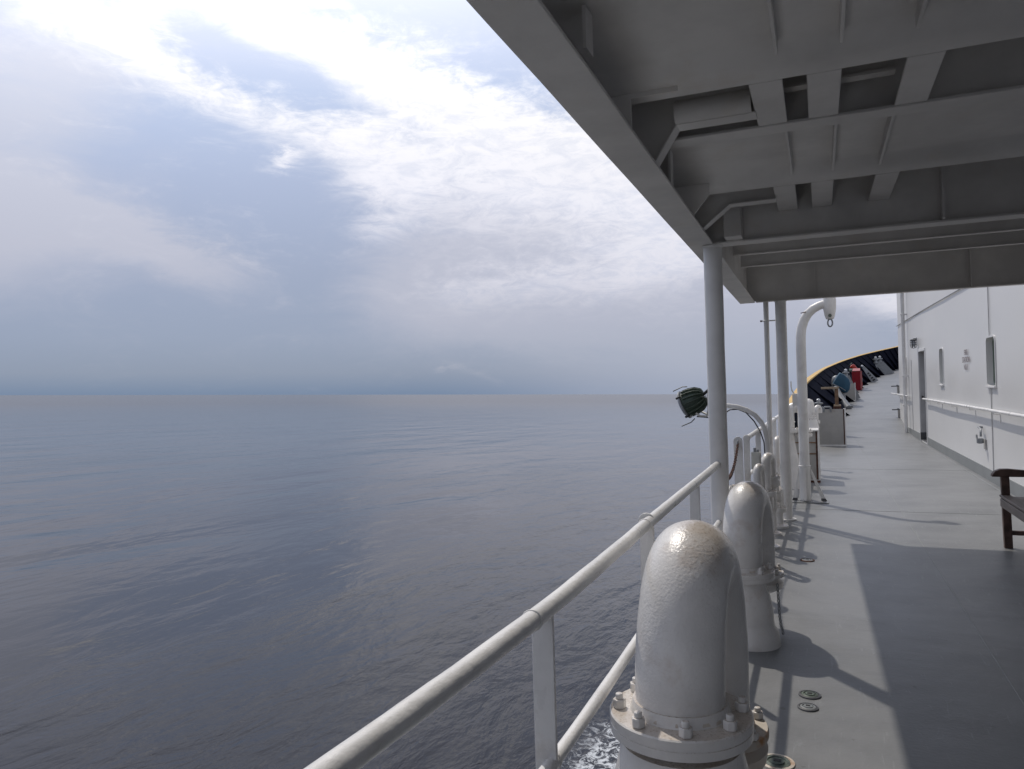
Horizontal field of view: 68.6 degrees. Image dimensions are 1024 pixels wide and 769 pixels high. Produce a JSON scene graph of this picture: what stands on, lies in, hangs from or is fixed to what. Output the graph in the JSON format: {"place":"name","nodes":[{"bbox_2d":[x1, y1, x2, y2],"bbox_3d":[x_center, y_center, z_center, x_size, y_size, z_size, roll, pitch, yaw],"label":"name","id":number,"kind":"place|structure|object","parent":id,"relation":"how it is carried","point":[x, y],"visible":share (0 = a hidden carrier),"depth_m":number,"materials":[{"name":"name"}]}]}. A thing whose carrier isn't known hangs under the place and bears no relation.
{"place":"outdoors","nodes":[
{"label":"outdoors","id":0,"kind":"place"},
{"bbox_2d":[0,394,791,768],"bbox_3d":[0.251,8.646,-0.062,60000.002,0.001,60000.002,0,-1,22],"label":"water","id":1,"kind":"structure","parent":0,"point":[244,582],"depth_m":38.51,"materials":[{"name":"liquid"}]},
{"bbox_2d":[0,0,897,394],"label":"sky","id":2,"kind":"structure","parent":0,"point":[198,197],"materials":[{"name":"white"}]},
{"bbox_2d":[748,369,1023,768],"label":"deck","id":3,"kind":"structure","parent":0,"point":[884,651],"depth_m":4.58,"materials":[{"name":"grey metal"}]},
{"bbox_2d":[304,461,721,768],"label":"guard rail","id":4,"kind":"object","parent":3,"relation":"on","point":[363,746],"visible":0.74,"depth_m":1.68,"materials":[{"name":"white metal"}]},
{"bbox_2d":[610,520,768,768],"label":"vent gooseneck","id":5,"kind":"object","parent":3,"relation":"on","point":[683,702],"visible":1,"depth_m":1.98,"materials":[{"name":"paint"}]},
{"bbox_2d":[702,244,728,531],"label":"pillar","id":6,"kind":"structure","parent":3,"relation":"on","point":[716,368],"depth_m":4.61,"materials":[{"name":"white metal"}]},
{"bbox_2d":[707,393,769,452],"bbox_3d":[2.336,0.758,7.692,0.600,1.360,0.120,-2,0,22],"label":"pipe arm","id":7,"kind":"object","parent":3,"relation":"on","point":[756,416],"visible":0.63,"depth_m":7.60},
{"bbox_2d":[673,386,707,425],"bbox_3d":[1.888,0.229,7.881,0.383,0.425,0.308,-2,0,22],"label":"floodlight","id":8,"kind":"object","parent":7,"relation":"attached to","point":[692,401],"visible":0.98,"depth_m":7.78,"materials":[{"name":"green metal"}]},
{"bbox_2d":[697,409,764,452],"bbox_3d":[2.252,0.475,7.719,0.680,0.452,0.063,-2,0,27],"label":"light cable","id":9,"kind":"object","parent":7,"relation":"attached to","point":[752,419],"visible":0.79,"depth_m":7.60,"materials":[{"name":"white rubber"}]},
{"bbox_2d":[733,437,743,484],"bbox_3d":[1.909,0.939,6.291,0.074,1.002,0.041,-2,0,22],"label":"chain post","id":10,"kind":"object","parent":3,"relation":"on","point":[739,473],"visible":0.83,"depth_m":6.30,"materials":[{"name":"grey metal"}]},
{"bbox_2d":[729,443,738,479],"bbox_3d":[1.603,0.582,5.492,0.023,0.179,1.708,-2,0,20],"label":"chain","id":11,"kind":"object","parent":10,"relation":"hanging from","point":[734,463],"visible":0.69,"depth_m":5.85,"materials":[{"name":"metal"}]},
{"bbox_2d":[723,481,783,651],"bbox_3d":[1.363,1.000,4.324,0.373,0.885,0.603,-2,0,22],"label":"vent gooseneck","id":12,"kind":"object","parent":3,"relation":"on","point":[748,526],"visible":0.8,"depth_m":4.12,"materials":[{"name":"paint"}]},
{"bbox_2d":[776,583,783,634],"bbox_3d":[1.535,1.282,4.292,0.038,0.292,0.020,-2,-1,43],"label":"chain","id":13,"kind":"object","parent":12,"relation":"hanging from","point":[778,604],"visible":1,"depth_m":4.29,"materials":[{"name":"grey metal"}]},
{"bbox_2d":[753,463,765,489],"bbox_3d":[1.960,1.031,5.947,0.169,0.810,0.244,-2,0,22],"label":"vent gooseneck","id":14,"kind":"object","parent":3,"relation":"on","point":[758,473],"visible":0.17,"depth_m":5.91,"materials":[{"name":"white metal"}]},
{"bbox_2d":[743,415,794,480],"bbox_3d":[3.927,0.917,10.963,0.061,0.996,9.543,-2,0,23],"label":"guard rail","id":15,"kind":"object","parent":3,"relation":"on","point":[748,471],"visible":0.27,"depth_m":6.59,"materials":[{"name":"white metal"}]},
{"bbox_2d":[751,448,760,468],"bbox_3d":[2.140,0.984,6.531,0.083,0.867,0.115,-2,0,22],"label":"junction box","id":16,"kind":"object","parent":15,"relation":"attached to","point":[755,456],"visible":0.59,"depth_m":6.49,"materials":[{"name":"grey metal"}]},
{"bbox_2d":[761,452,780,549],"bbox_3d":[2.268,1.017,6.644,0.213,0.830,0.308,-2,0,22],"label":"vent gooseneck","id":17,"kind":"object","parent":3,"relation":"on","point":[772,480],"visible":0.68,"depth_m":6.58,"materials":[{"name":"white metal"}]},
{"bbox_2d":[773,436,780,486],"bbox_3d":[3.034,1.004,8.556,0.160,0.840,0.286,-2,0,28],"label":"vent gooseneck","id":18,"kind":"object","parent":3,"relation":"on","point":[776,453],"visible":0.26,"depth_m":8.47,"materials":[{"name":"white metal"}]},
{"bbox_2d":[773,470,782,535],"bbox_3d":[2.509,1.120,7.210,0.160,0.620,0.296,-2,0,28],"label":"vent gooseneck","id":19,"kind":"object","parent":3,"relation":"on","point":[779,499],"visible":0.27,"depth_m":7.12,"materials":[{"name":"white metal"}]},
{"bbox_2d":[764,753,794,768],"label":"deck filler cap","id":20,"kind":"object","parent":3,"relation":"on","point":[776,761],"visible":0.88,"depth_m":2.84,"materials":[{"name":"paint"}]},
{"bbox_2d":[777,486,788,528],"bbox_3d":[2.697,1.227,7.546,0.198,0.400,0.307,-2,-1,44],"label":"vent gooseneck","id":21,"kind":"object","parent":3,"relation":"on","point":[781,510],"visible":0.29,"depth_m":7.46,"materials":[{"name":"white metal"}]},
{"bbox_2d":[774,300,796,520],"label":"pillar","id":22,"kind":"structure","parent":3,"relation":"on","point":[783,396],"depth_m":7.86,"materials":[{"name":"white metal"}]},
{"bbox_2d":[760,301,774,453],"bbox_3d":[2.753,0.273,7.972,0.162,2.310,0.076,-2,0,22],"label":"vertical pipe","id":23,"kind":"object","parent":22,"relation":"attached to","point":[766,320],"visible":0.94,"depth_m":7.96,"materials":[{"name":"white metal"}]},
{"bbox_2d":[789,403,812,488],"bbox_3d":[3.868,0.827,10.306,0.500,1.170,0.400,-2,0,22],"label":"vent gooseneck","id":24,"kind":"object","parent":3,"relation":"on","point":[794,461],"visible":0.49,"depth_m":10.23,"materials":[{"name":"white metal"}]},
{"bbox_2d":[800,558,814,561],"bbox_3d":[2.392,1.418,6.073,0.113,0.012,0.113,-2,0,22],"label":"deck filler cap","id":25,"kind":"object","parent":3,"relation":"on","point":[807,560],"visible":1,"depth_m":6.06,"materials":[{"name":"grey metal"}]},
{"bbox_2d":[795,428,820,482],"bbox_3d":[4.297,1.030,11.018,0.422,0.750,0.560,-2,0,22],"label":"steel locker","id":26,"kind":"object","parent":3,"relation":"on","point":[814,448],"visible":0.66,"depth_m":10.76,"materials":[{"name":"metal"}]},
{"bbox_2d":[797,702,818,711],"bbox_3d":[1.315,1.430,3.332,0.090,0.012,0.090,-2,0,22],"label":"deck filler cap","id":27,"kind":"object","parent":3,"relation":"on","point":[807,707],"visible":1,"depth_m":3.32,"materials":[{"name":"grey paint"}]},
{"bbox_2d":[798,690,821,699],"bbox_3d":[1.375,1.429,3.463,0.100,0.012,0.100,-2,0,22],"label":"deck filler cap","id":28,"kind":"object","parent":3,"relation":"on","point":[810,694],"visible":1,"depth_m":3.45,"materials":[{"name":"grey paint"}]},
{"bbox_2d":[790,298,835,503],"bbox_3d":[3.607,0.185,9.078,0.649,2.449,0.374,-2,0,22],"label":"davit","id":29,"kind":"object","parent":3,"relation":"on","point":[800,396],"visible":0.99,"depth_m":9.04,"materials":[{"name":"white metal"}]},
{"bbox_2d":[808,399,818,427],"bbox_3d":[4.650,0.810,11.715,0.300,1.180,0.300,-2,0,22],"label":"tank vent","id":30,"kind":"object","parent":3,"relation":"on","point":[813,422],"visible":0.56,"depth_m":11.63,"materials":[{"name":"white metal"}]},
{"bbox_2d":[815,405,821,438],"bbox_3d":[5.039,0.863,12.358,0.120,1.060,0.209,-2,-1,41],"label":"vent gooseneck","id":31,"kind":"object","parent":3,"relation":"on","point":[818,408],"visible":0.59,"depth_m":12.30,"materials":[{"name":"white metal"}]},
{"bbox_2d":[814,399,822,408],"bbox_3d":[7.644,0.868,18.378,0.439,1.054,0.210,-2,0,22],"label":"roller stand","id":32,"kind":"object","parent":3,"relation":"on","point":[817,402],"visible":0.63,"depth_m":18.38,"materials":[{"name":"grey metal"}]},
{"bbox_2d":[821,387,840,408],"bbox_3d":[8.348,0.705,19.607,0.470,1.280,0.230,-2,0,22],"label":"timber stand","id":33,"kind":"object","parent":3,"relation":"on","point":[836,406],"visible":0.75,"depth_m":19.51,"materials":[{"name":"brown wood"}]},
{"bbox_2d":[818,406,846,445],"bbox_3d":[7.155,0.919,16.779,0.572,0.890,0.530,-2,0,22],"label":"steel locker","id":34,"kind":"object","parent":3,"relation":"on","point":[832,428],"visible":0.83,"depth_m":16.56,"materials":[{"name":"grey metal"}]},
{"bbox_2d":[832,373,851,408],"bbox_3d":[10.962,0.229,24.930,0.571,1.265,1.393,-2,0,22],"label":"covered winch","id":35,"kind":"object","parent":3,"relation":"on","point":[841,381],"visible":0.91,"depth_m":25.02,"materials":[{"name":"blue fabric"}]},
{"bbox_2d":[789,346,898,427],"bbox_3d":[15.815,-0.764,32.914,2.797,3.985,40.473,-2,0,34],"label":"bulwark","id":36,"kind":"object","parent":3,"relation":"on","point":[818,380],"visible":0.43,"depth_m":31.57,"materials":[{"name":"metal"}]},
{"bbox_2d":[845,383,855,400],"bbox_3d":[12.015,0.264,26.678,0.362,0.640,0.520,-2,0,22],"label":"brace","id":37,"kind":"object","parent":3,"relation":"on","point":[851,393],"visible":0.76,"depth_m":26.43,"materials":[{"name":"white metal"}]},
{"bbox_2d":[842,369,859,398],"bbox_3d":[12.207,0.002,26.987,0.578,1.144,0.238,-2,0,22],"label":"roller stand","id":38,"kind":"object","parent":3,"relation":"on","point":[845,372],"visible":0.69,"depth_m":26.98,"materials":[{"name":"grey metal"}]},
{"bbox_2d":[849,363,862,386],"bbox_3d":[14.642,-0.386,31.960,0.520,1.094,0.378,-2,0,22],"label":"fire hydrant","id":39,"kind":"object","parent":3,"relation":"on","point":[852,366],"visible":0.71,"depth_m":31.97,"materials":[{"name":"red metal"}]},
{"bbox_2d":[852,368,862,389],"bbox_3d":[14.335,-0.216,31.129,0.390,0.920,0.520,-2,0,22],"label":"fire hose box","id":40,"kind":"object","parent":3,"relation":"on","point":[857,379],"visible":0.76,"depth_m":30.92,"materials":[{"name":"red paint"}]},
{"bbox_2d":[860,371,861,389],"bbox_3d":[14.465,-0.170,31.087,0.060,0.780,0.500,-2,0,22],"label":"door","id":41,"kind":"structure","parent":40,"relation":"in","point":[860,371],"depth_m":30.85,"materials":[{"name":"red paint"}]},
{"bbox_2d":[861,365,877,382],"bbox_3d":[16.542,-0.479,34.688,0.200,0.881,0.764,-1,-1,-39],"label":"inclined brace","id":42,"kind":"object","parent":3,"relation":"on","point":[871,377],"visible":0.92,"depth_m":34.64,"materials":[{"name":"grey metal"}]},
{"bbox_2d":[873,357,889,373],"bbox_3d":[19.050,-0.970,38.661,0.799,0.969,0.266,-2,0,22],"label":"roller stand","id":43,"kind":"object","parent":3,"relation":"on","point":[882,368],"visible":1,"depth_m":38.66,"materials":[{"name":"grey metal"}]},
{"bbox_2d":[877,356,893,373],"bbox_3d":[19.320,-1.000,38.767,0.799,0.983,0.266,-2,0,22],"label":"roller stand","id":44,"kind":"object","parent":3,"relation":"on","point":[885,365],"visible":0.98,"depth_m":38.77,"materials":[{"name":"grey metal"}]},
{"bbox_2d":[793,436,1023,704],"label":"deck weld bead","id":45,"kind":"object","parent":3,"relation":"on","point":[936,566],"visible":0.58,"depth_m":7.04,"materials":[{"name":"grey metal"}]},
{"bbox_2d":[896,285,1023,496],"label":"deckhouse","id":46,"kind":"object","parent":3,"relation":"on","point":[968,349],"visible":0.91,"depth_m":11.63,"materials":[{"name":"paint"}]},
{"bbox_2d":[466,0,1023,303],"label":"overhead deck","id":47,"kind":"structure","parent":46,"relation":"attached to","point":[788,150],"depth_m":3.00,"materials":[{"name":"white metal"}]},
{"bbox_2d":[891,393,909,399],"bbox_3d":[10.938,0.354,21.133,0.106,0.183,4.600,-2,0,22],"label":"handrail","id":48,"kind":"object","parent":46,"relation":"attached to","point":[901,395],"visible":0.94,"depth_m":20.95,"materials":[{"name":"white metal"}]},
{"bbox_2d":[900,293,908,432],"bbox_3d":[10.170,-1.255,19.495,0.180,5.100,0.180,-2,0,22],"label":"downpipe","id":49,"kind":"object","parent":46,"relation":"attached to","point":[904,375],"visible":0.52,"depth_m":19.46,"materials":[{"name":"white metal"}]},
{"bbox_2d":[910,337,916,347],"bbox_3d":[9.368,-0.968,17.502,0.146,0.255,0.146,-2,0,22],"label":"caged wall lamp","id":50,"kind":"object","parent":46,"relation":"attached to","point":[913,342],"visible":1,"depth_m":17.47,"materials":[{"name":"grey metal"}]},
{"bbox_2d":[919,352,926,441],"bbox_3d":[9.273,0.264,16.790,0.160,2.015,1.094,-2,0,22],"label":"door","id":51,"kind":"structure","parent":46,"relation":"in","point":[923,435],"depth_m":17.28,"materials":[{"name":"grey paint"}]},
{"bbox_2d":[938,347,943,385],"bbox_3d":[8.141,-0.335,14.133,0.145,0.722,0.474,-2,0,22],"label":"window","id":52,"kind":"structure","parent":46,"relation":"in","point":[941,361],"depth_m":14.34,"materials":[{"name":"white glass"}]},
{"bbox_2d":[922,398,1023,422],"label":"handrail","id":53,"kind":"object","parent":46,"relation":"attached to","point":[1000,412],"visible":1,"depth_m":10.68,"materials":[{"name":"white metal"}]},
{"bbox_2d":[976,426,986,449],"bbox_3d":[6.646,0.756,10.647,0.116,0.316,0.295,-2,0,22],"label":"wall tap","id":54,"kind":"object","parent":46,"relation":"attached to","point":[980,440],"depth_m":10.57,"materials":[{"name":"grey metal"}]},
{"bbox_2d":[985,335,996,387],"bbox_3d":[6.475,-0.306,10.061,0.145,0.702,0.574,-2,0,22],"label":"window","id":55,"kind":"structure","parent":46,"relation":"in","point":[990,343],"depth_m":10.30,"materials":[{"name":"white glass"}]},
{"bbox_2d":[991,468,1023,548],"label":"bench","id":56,"kind":"object","parent":3,"relation":"on","point":[1010,505],"visible":1,"depth_m":6.28,"materials":[{"name":"brown wood"}]}
]}

